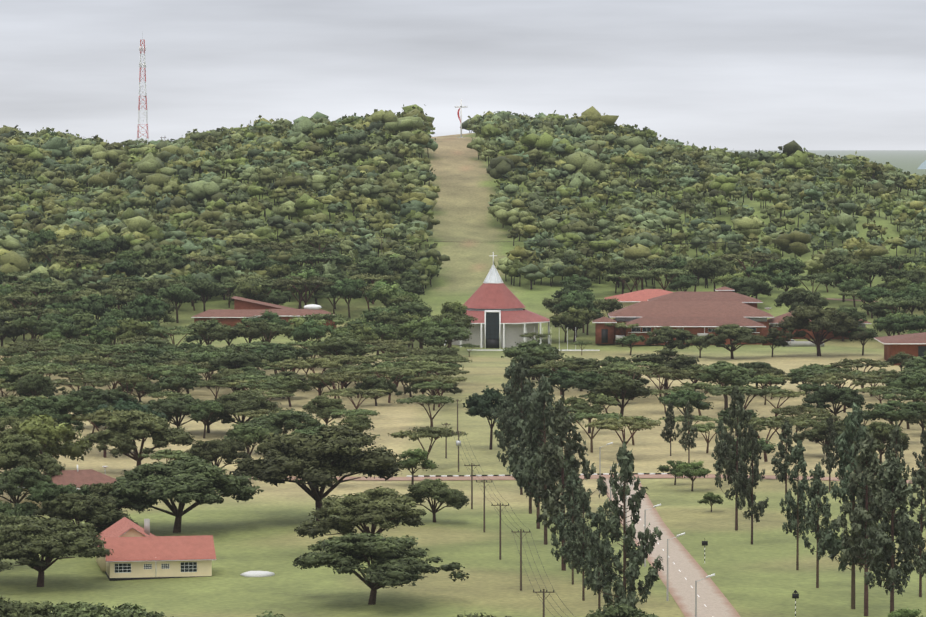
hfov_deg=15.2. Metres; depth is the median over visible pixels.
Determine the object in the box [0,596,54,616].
hedge
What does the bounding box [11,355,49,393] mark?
savanna tree
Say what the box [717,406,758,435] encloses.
savanna tree
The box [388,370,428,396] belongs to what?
savanna tree
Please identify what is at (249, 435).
tree
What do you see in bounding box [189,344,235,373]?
savanna tree
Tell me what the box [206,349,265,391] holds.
savanna tree
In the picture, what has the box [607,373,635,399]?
savanna tree
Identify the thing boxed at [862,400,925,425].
savanna tree
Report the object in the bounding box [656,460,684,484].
shrub
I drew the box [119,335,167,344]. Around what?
acacia tree
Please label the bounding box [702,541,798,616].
marker posts
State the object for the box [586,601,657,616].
bush
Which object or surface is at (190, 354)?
acacia tree
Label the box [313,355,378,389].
acacia tree
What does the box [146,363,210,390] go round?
acacia tree
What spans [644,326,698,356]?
screen tree
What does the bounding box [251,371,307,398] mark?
savanna tree
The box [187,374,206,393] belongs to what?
savanna tree
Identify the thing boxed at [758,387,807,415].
acacia tree
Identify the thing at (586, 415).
acacia tree
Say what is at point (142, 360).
savanna tree
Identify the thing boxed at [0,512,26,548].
tree
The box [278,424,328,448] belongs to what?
tree
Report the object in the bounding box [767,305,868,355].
screen tree
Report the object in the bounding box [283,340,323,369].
acacia tree
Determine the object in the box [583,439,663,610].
conifer tree
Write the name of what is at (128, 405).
dark tree
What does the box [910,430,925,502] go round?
conifer tree
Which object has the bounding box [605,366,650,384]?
savanna tree
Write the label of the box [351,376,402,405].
savanna tree
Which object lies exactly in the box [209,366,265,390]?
savanna tree
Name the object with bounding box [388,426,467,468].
acacia tree
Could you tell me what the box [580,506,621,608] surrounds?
conifer tree
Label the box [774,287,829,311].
screen tree
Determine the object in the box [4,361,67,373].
acacia tree
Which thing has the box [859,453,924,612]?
conifer tree
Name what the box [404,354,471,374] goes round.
acacia tree
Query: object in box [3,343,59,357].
acacia tree
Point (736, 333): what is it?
screen tree
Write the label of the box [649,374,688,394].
acacia tree
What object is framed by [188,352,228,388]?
savanna tree
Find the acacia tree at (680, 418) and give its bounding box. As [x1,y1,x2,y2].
[659,415,716,433]
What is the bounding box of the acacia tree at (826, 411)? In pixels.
[784,407,829,413]
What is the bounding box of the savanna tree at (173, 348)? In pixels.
[161,345,186,351]
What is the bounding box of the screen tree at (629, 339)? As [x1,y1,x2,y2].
[616,333,644,354]
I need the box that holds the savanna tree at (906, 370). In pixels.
[901,367,925,399]
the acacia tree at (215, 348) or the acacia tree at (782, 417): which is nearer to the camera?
the acacia tree at (782, 417)
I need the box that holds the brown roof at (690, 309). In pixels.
[608,286,773,316]
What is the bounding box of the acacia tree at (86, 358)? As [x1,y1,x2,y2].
[54,352,114,385]
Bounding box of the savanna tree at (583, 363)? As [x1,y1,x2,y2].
[548,355,611,390]
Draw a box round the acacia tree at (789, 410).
[769,405,824,432]
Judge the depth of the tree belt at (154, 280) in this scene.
1051.22 m
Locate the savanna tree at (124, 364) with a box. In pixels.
[101,359,128,367]
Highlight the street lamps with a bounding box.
[599,442,714,616]
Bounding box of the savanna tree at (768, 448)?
[726,437,777,470]
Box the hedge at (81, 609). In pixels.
[44,601,166,616]
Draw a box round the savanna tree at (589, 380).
[572,371,610,392]
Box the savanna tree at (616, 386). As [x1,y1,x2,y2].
[585,375,651,416]
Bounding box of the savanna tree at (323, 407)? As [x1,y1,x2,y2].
[302,395,348,425]
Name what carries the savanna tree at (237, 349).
on the terrain
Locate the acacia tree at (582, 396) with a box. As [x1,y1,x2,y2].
[579,392,626,412]
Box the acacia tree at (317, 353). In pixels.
[308,349,332,370]
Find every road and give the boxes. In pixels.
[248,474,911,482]
[603,478,740,616]
[826,298,876,301]
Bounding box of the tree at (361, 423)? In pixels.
[340,413,374,432]
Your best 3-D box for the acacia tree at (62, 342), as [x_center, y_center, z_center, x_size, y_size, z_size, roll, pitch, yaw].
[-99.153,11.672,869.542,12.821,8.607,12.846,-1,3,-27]
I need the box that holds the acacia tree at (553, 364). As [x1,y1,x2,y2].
[532,360,579,394]
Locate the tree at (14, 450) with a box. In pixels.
[0,433,65,502]
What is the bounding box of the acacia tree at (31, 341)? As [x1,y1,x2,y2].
[5,338,59,356]
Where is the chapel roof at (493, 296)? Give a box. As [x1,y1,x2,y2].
[464,283,549,322]
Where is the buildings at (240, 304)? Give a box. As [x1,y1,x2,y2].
[191,299,335,328]
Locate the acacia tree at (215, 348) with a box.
[212,346,235,350]
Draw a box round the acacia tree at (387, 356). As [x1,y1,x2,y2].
[368,351,425,364]
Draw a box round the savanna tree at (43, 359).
[2,356,55,363]
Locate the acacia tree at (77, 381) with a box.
[51,377,110,389]
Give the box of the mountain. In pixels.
[917,160,925,168]
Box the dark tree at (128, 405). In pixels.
[85,397,167,453]
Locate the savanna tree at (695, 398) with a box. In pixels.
[658,389,713,424]
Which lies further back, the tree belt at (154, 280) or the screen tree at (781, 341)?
the tree belt at (154, 280)
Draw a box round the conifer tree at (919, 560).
[895,461,925,596]
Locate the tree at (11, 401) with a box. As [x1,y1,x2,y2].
[0,394,46,416]
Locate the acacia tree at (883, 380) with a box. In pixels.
[874,377,896,400]
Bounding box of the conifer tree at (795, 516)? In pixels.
[779,438,817,569]
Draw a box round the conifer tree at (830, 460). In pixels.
[821,413,844,491]
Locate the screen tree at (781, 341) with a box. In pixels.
[761,333,789,356]
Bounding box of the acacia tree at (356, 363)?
[314,359,362,383]
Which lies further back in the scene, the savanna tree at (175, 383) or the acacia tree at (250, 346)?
the acacia tree at (250, 346)
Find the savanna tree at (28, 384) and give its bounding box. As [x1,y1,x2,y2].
[13,374,54,397]
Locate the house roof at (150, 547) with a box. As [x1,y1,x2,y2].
[97,517,215,560]
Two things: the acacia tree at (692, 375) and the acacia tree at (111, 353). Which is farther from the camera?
the acacia tree at (111, 353)
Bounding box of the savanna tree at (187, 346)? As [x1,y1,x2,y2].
[178,342,201,350]
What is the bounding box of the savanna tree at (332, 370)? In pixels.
[319,363,363,387]
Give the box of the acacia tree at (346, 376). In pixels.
[304,371,367,398]
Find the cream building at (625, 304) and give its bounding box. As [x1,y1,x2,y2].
[612,302,637,311]
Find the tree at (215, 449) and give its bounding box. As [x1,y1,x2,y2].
[176,437,252,467]
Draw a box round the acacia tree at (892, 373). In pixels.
[864,368,903,397]
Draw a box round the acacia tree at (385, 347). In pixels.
[368,343,410,361]
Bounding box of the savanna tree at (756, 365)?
[738,361,782,387]
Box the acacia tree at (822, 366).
[799,363,841,385]
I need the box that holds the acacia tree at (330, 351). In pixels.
[309,346,370,354]
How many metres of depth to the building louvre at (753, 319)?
990.90 m
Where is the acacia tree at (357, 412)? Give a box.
[329,408,379,418]
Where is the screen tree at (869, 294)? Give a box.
[856,285,891,317]
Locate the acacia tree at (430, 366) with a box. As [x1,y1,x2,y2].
[400,360,454,395]
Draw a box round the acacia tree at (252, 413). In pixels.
[233,409,280,417]
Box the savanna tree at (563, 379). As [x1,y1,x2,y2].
[535,367,578,399]
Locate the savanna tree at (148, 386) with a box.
[116,377,161,403]
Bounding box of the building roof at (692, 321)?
[592,291,869,325]
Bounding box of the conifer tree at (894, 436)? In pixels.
[877,420,911,512]
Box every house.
[0,488,41,507]
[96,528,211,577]
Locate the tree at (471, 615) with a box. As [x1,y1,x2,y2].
[457,611,511,616]
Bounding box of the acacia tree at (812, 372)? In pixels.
[797,368,866,385]
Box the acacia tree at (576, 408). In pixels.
[545,403,595,437]
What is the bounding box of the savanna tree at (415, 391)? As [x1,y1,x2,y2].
[404,373,463,395]
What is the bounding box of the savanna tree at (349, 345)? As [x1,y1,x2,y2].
[306,333,367,355]
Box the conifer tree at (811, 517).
[799,461,839,587]
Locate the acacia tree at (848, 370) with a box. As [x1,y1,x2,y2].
[825,367,863,387]
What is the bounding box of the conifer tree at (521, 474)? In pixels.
[512,372,574,544]
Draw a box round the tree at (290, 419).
[232,408,321,435]
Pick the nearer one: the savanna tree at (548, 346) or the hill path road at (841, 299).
the savanna tree at (548, 346)
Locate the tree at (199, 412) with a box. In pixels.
[186,400,224,437]
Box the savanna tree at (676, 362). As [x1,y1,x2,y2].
[628,346,698,388]
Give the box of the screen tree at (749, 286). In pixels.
[726,276,772,296]
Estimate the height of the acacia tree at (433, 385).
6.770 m
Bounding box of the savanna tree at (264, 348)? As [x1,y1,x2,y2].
[250,343,299,373]
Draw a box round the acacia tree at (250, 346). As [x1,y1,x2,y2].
[235,341,276,370]
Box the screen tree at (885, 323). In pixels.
[873,315,906,335]
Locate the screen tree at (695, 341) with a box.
[684,335,708,357]
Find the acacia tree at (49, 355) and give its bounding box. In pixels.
[10,350,71,375]
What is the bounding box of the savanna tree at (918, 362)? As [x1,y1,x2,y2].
[900,355,925,369]
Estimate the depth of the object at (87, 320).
948.75 m
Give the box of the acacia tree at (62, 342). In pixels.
[39,338,91,347]
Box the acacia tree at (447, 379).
[409,375,466,406]
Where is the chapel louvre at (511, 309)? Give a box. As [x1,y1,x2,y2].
[467,308,522,310]
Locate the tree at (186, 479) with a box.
[107,454,263,532]
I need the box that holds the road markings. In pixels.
[407,473,712,616]
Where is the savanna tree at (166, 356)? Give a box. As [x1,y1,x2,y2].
[151,351,190,377]
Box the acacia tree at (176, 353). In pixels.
[169,351,188,357]
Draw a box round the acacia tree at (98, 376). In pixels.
[82,371,141,388]
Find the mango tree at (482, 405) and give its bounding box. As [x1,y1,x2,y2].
[462,386,508,449]
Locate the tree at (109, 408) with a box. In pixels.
[102,406,158,453]
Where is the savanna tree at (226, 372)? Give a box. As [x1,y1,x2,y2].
[210,368,254,392]
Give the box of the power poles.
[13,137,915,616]
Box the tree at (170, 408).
[144,395,211,428]
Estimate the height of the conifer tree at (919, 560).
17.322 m
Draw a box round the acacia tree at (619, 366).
[599,361,666,398]
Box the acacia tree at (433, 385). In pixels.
[409,380,453,410]
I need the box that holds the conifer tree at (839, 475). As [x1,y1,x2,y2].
[835,436,858,494]
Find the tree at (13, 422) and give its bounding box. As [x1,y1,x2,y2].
[0,416,72,448]
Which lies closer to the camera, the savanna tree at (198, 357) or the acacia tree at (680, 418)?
the acacia tree at (680, 418)
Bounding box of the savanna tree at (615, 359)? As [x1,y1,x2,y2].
[599,356,636,372]
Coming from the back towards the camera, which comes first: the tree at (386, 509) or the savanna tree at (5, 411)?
the savanna tree at (5, 411)
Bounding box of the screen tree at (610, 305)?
[597,298,624,317]
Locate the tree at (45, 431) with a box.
[16,414,91,474]
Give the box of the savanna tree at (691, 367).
[680,364,704,391]
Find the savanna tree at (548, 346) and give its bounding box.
[542,343,560,353]
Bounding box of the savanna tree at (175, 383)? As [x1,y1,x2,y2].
[154,375,198,393]
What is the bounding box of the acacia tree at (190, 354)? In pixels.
[182,351,233,379]
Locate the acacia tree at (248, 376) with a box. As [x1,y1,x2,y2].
[217,372,281,389]
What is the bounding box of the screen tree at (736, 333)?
[698,324,765,358]
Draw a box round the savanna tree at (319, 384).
[304,376,336,395]
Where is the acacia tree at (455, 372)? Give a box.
[424,366,469,394]
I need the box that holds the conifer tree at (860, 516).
[835,428,894,615]
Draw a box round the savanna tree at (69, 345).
[41,343,87,372]
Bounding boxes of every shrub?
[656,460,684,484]
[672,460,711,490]
[697,492,722,511]
[886,607,922,616]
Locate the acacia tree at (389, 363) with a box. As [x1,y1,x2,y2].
[371,361,410,388]
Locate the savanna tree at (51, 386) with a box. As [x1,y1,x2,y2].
[14,373,67,396]
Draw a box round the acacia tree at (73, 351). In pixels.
[50,347,98,355]
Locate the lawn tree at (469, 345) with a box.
[458,343,479,356]
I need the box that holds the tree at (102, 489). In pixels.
[81,482,144,515]
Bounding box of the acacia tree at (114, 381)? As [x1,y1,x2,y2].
[98,371,122,388]
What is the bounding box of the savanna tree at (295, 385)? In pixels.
[270,376,313,406]
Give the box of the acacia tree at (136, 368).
[114,363,158,393]
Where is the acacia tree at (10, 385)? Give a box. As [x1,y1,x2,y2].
[0,382,17,396]
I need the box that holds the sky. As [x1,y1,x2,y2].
[0,0,925,149]
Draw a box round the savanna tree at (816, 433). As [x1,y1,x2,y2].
[792,419,857,456]
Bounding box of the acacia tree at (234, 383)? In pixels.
[226,379,266,389]
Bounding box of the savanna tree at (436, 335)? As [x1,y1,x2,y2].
[415,325,472,347]
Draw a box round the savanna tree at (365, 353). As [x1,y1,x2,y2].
[352,344,374,364]
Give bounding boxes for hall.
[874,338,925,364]
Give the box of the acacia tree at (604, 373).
[572,367,635,375]
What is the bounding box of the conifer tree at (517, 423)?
[506,381,555,513]
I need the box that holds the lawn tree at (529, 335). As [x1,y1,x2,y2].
[520,332,551,341]
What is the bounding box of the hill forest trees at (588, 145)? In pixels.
[0,104,925,303]
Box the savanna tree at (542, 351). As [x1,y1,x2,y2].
[501,338,564,379]
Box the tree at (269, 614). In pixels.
[257,610,284,616]
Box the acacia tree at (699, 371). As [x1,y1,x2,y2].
[693,366,754,395]
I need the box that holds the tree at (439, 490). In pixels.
[403,477,469,522]
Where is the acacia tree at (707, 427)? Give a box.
[678,422,728,452]
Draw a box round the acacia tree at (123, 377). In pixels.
[100,373,148,393]
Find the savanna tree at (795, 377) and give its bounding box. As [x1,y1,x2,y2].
[784,364,826,393]
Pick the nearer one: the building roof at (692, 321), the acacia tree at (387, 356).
the acacia tree at (387, 356)
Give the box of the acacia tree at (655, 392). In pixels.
[650,389,676,411]
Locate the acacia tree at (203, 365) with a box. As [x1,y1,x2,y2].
[155,360,220,391]
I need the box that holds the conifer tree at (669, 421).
[660,400,679,455]
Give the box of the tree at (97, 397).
[64,385,138,427]
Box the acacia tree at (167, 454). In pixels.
[137,448,194,462]
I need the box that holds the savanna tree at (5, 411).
[0,402,18,420]
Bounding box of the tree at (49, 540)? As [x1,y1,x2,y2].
[0,514,113,586]
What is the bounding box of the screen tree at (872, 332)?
[845,325,877,354]
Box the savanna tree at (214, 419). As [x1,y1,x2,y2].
[174,400,235,432]
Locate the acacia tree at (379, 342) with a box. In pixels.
[362,339,413,360]
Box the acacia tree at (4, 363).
[0,360,13,367]
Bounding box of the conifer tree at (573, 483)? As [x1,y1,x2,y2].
[550,469,592,584]
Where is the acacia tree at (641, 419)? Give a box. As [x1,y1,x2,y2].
[621,416,660,444]
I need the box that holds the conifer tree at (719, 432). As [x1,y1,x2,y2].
[711,419,727,479]
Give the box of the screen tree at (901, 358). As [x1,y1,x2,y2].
[886,351,914,370]
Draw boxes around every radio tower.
[137,31,148,143]
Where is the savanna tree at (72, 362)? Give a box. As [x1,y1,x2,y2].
[52,354,85,381]
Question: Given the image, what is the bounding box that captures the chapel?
[444,252,599,350]
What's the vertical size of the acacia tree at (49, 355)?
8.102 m
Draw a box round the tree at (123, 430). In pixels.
[78,409,195,467]
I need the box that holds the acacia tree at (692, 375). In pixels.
[660,369,700,383]
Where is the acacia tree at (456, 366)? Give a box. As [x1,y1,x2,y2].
[430,362,463,372]
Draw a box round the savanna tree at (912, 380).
[884,370,925,400]
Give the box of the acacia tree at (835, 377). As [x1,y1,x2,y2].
[805,372,885,412]
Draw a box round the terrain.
[0,133,925,616]
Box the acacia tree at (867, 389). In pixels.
[856,385,891,403]
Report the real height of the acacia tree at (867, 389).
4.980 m
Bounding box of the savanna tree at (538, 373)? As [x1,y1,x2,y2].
[526,368,554,388]
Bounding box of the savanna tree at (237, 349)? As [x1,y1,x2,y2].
[227,343,254,353]
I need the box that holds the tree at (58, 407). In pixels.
[10,395,93,441]
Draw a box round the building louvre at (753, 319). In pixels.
[615,318,865,326]
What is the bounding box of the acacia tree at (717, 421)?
[715,417,742,435]
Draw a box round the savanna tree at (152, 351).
[126,344,174,358]
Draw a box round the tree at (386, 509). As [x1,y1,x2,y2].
[294,486,426,538]
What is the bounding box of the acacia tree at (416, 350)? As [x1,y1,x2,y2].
[387,347,427,360]
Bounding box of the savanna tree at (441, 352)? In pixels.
[422,349,460,363]
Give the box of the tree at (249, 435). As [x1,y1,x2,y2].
[220,421,275,454]
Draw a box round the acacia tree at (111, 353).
[97,350,144,355]
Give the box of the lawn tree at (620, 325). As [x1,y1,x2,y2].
[605,322,638,345]
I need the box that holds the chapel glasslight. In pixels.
[484,266,501,282]
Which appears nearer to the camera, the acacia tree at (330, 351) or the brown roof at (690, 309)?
the acacia tree at (330, 351)
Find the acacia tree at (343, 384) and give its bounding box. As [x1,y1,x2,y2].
[333,375,362,399]
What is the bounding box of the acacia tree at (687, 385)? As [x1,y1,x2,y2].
[672,381,720,415]
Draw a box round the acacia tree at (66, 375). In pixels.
[56,372,85,390]
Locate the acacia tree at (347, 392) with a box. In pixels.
[321,387,392,408]
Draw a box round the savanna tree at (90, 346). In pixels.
[85,344,110,356]
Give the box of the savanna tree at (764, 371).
[748,368,787,388]
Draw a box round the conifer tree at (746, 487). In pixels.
[732,424,768,543]
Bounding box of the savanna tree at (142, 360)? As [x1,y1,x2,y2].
[126,356,156,365]
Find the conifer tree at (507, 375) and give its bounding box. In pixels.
[495,361,519,429]
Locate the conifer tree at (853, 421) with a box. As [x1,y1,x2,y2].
[824,402,890,608]
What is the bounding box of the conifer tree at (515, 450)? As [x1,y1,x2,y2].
[508,387,555,528]
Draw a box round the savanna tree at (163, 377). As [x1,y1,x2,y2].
[156,370,196,381]
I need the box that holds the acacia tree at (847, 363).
[830,358,892,392]
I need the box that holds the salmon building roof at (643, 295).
[605,289,672,300]
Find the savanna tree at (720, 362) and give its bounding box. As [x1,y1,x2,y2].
[711,360,726,381]
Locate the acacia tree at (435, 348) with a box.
[423,346,459,350]
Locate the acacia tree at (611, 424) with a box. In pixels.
[581,416,660,444]
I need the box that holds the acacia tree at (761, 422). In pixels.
[722,416,816,461]
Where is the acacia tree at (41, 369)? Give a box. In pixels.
[5,365,84,395]
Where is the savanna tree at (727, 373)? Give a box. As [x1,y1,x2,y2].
[695,362,756,408]
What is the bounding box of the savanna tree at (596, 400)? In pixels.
[564,393,619,432]
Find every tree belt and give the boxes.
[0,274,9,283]
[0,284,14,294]
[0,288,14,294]
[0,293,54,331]
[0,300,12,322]
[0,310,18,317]
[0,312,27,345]
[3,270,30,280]
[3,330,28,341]
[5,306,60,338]
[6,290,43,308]
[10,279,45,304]
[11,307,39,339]
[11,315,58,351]
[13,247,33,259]
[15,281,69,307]
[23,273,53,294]
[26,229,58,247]
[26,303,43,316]
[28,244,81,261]
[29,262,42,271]
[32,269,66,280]
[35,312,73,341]
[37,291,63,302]
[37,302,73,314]
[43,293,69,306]
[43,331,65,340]
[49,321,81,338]
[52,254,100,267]
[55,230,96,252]
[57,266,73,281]
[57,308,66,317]
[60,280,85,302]
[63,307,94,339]
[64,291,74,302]
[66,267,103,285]
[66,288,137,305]
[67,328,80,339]
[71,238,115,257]
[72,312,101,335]
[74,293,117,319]
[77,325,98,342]
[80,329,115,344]
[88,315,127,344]
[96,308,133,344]
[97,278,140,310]
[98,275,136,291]
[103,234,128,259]
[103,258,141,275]
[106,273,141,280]
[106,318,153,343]
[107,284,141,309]
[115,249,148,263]
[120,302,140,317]
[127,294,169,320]
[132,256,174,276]
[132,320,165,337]
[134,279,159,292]
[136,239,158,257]
[138,277,190,286]
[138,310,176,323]
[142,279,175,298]
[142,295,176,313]
[145,326,201,345]
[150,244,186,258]
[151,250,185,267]
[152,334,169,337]
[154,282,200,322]
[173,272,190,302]
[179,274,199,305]
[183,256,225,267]
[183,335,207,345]
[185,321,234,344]
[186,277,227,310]
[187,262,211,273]
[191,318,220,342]
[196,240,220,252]
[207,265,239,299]
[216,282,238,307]
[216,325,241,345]
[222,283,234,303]
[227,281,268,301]
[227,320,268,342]
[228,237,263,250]
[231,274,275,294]
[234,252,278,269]
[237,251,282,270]
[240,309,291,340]
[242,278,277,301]
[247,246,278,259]
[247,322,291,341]
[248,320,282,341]
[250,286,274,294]
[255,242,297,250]
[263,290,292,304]
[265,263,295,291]
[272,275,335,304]
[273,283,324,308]
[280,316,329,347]
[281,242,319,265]
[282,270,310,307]
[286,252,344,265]
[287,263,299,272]
[288,313,356,340]
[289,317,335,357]
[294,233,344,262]
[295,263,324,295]
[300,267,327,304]
[310,292,350,313]
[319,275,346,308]
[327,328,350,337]
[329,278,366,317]
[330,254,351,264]
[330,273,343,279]
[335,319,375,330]
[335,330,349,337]
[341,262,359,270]
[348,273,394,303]
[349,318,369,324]
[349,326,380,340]
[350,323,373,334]
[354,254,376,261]
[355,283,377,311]
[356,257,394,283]
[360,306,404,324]
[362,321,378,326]
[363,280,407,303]
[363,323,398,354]
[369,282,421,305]
[369,306,389,311]
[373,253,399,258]
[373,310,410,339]
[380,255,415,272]
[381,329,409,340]
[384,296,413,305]
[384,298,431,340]
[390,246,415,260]
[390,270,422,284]
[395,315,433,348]
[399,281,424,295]
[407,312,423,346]
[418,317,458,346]
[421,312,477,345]
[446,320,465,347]
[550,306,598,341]
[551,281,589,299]
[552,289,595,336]
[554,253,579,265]
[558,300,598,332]
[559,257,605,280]
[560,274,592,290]
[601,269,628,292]
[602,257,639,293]
[602,270,659,291]
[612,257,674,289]
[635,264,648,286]
[635,268,693,289]
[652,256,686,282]
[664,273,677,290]
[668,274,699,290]
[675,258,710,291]
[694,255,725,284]
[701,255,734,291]
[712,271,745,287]
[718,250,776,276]
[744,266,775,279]
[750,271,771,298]
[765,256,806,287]
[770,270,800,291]
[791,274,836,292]
[813,272,831,291]
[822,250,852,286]
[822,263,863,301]
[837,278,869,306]
[838,289,888,314]
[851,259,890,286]
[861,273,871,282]
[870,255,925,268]
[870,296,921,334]
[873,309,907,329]
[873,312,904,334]
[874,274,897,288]
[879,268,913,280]
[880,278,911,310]
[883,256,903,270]
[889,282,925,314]
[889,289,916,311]
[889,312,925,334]
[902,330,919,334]
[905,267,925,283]
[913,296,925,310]
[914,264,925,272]
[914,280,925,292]
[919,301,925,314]
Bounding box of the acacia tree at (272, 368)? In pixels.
[260,361,314,371]
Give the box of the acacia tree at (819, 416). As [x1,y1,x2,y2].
[795,411,840,442]
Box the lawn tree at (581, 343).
[570,341,593,354]
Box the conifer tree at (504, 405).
[490,364,520,449]
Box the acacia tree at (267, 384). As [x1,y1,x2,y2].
[236,379,289,393]
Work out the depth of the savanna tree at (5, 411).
657.95 m
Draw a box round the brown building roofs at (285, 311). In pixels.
[192,296,330,316]
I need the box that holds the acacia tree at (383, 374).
[363,373,391,379]
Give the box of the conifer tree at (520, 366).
[496,354,534,494]
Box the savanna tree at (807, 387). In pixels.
[796,382,840,404]
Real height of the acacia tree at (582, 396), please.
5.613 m
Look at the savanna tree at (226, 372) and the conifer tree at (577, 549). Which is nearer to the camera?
the conifer tree at (577, 549)
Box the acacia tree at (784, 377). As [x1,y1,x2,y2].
[754,373,791,398]
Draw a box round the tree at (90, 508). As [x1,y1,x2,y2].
[33,493,138,552]
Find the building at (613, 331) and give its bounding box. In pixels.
[593,290,871,346]
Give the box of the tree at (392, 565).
[292,532,469,604]
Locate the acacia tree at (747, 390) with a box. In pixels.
[704,385,790,409]
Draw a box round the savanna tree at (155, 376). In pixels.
[129,363,160,392]
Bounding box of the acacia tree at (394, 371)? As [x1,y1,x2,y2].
[350,366,423,402]
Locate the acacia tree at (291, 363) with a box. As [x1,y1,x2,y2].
[264,359,321,373]
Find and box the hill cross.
[455,99,467,137]
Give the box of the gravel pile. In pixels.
[240,571,274,576]
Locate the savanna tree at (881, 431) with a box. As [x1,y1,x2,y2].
[862,421,910,463]
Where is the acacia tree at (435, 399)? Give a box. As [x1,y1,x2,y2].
[394,394,454,426]
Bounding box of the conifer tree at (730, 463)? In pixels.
[714,385,758,530]
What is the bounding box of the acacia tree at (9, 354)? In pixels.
[0,349,31,358]
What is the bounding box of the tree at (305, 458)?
[229,420,403,520]
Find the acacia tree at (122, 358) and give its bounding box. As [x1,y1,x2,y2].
[90,353,155,383]
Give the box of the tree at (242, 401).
[199,390,283,424]
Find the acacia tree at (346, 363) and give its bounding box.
[330,354,361,383]
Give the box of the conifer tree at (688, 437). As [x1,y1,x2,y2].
[676,400,697,462]
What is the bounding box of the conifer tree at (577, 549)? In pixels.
[562,485,594,600]
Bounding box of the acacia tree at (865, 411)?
[850,410,869,425]
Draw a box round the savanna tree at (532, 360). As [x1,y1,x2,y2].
[512,353,548,380]
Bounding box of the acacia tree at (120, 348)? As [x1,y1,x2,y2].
[97,343,161,354]
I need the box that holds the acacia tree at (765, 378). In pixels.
[750,374,783,404]
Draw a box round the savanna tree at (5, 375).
[0,366,24,383]
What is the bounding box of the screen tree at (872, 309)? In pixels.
[860,303,898,331]
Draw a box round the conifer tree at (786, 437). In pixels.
[771,418,796,500]
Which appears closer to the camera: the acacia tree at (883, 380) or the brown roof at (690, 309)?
the acacia tree at (883, 380)
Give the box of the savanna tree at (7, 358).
[1,357,17,360]
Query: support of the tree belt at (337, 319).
on the terrain
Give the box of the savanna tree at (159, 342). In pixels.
[127,336,177,354]
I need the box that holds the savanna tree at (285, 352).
[258,344,310,370]
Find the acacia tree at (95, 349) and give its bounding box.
[89,344,117,356]
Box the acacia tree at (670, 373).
[627,365,691,402]
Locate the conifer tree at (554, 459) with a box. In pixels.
[536,395,613,570]
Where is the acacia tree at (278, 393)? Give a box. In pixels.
[229,388,295,400]
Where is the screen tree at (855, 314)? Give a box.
[835,305,867,340]
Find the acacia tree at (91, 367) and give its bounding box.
[72,363,121,391]
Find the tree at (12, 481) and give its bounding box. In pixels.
[0,464,52,505]
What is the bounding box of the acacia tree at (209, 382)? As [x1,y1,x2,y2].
[193,379,240,398]
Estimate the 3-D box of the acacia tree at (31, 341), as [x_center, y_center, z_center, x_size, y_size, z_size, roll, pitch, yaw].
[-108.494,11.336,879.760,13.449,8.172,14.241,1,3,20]
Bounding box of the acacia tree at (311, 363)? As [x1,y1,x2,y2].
[297,358,343,394]
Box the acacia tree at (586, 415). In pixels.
[563,412,621,452]
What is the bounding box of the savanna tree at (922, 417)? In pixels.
[907,408,925,434]
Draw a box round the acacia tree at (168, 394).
[143,390,192,398]
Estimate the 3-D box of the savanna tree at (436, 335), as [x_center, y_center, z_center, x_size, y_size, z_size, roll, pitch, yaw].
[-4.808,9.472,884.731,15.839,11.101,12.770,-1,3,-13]
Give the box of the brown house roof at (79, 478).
[21,469,115,487]
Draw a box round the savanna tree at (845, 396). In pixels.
[802,386,874,421]
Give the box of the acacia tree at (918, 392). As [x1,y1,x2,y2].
[869,386,925,428]
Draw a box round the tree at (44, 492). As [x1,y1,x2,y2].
[13,480,89,521]
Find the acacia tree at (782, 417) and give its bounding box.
[772,414,807,444]
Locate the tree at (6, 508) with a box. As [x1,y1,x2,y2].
[0,501,25,517]
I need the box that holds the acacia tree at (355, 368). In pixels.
[340,365,379,397]
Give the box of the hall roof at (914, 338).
[874,332,925,342]
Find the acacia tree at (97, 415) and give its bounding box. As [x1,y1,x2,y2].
[71,408,123,457]
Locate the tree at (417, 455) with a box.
[397,448,438,484]

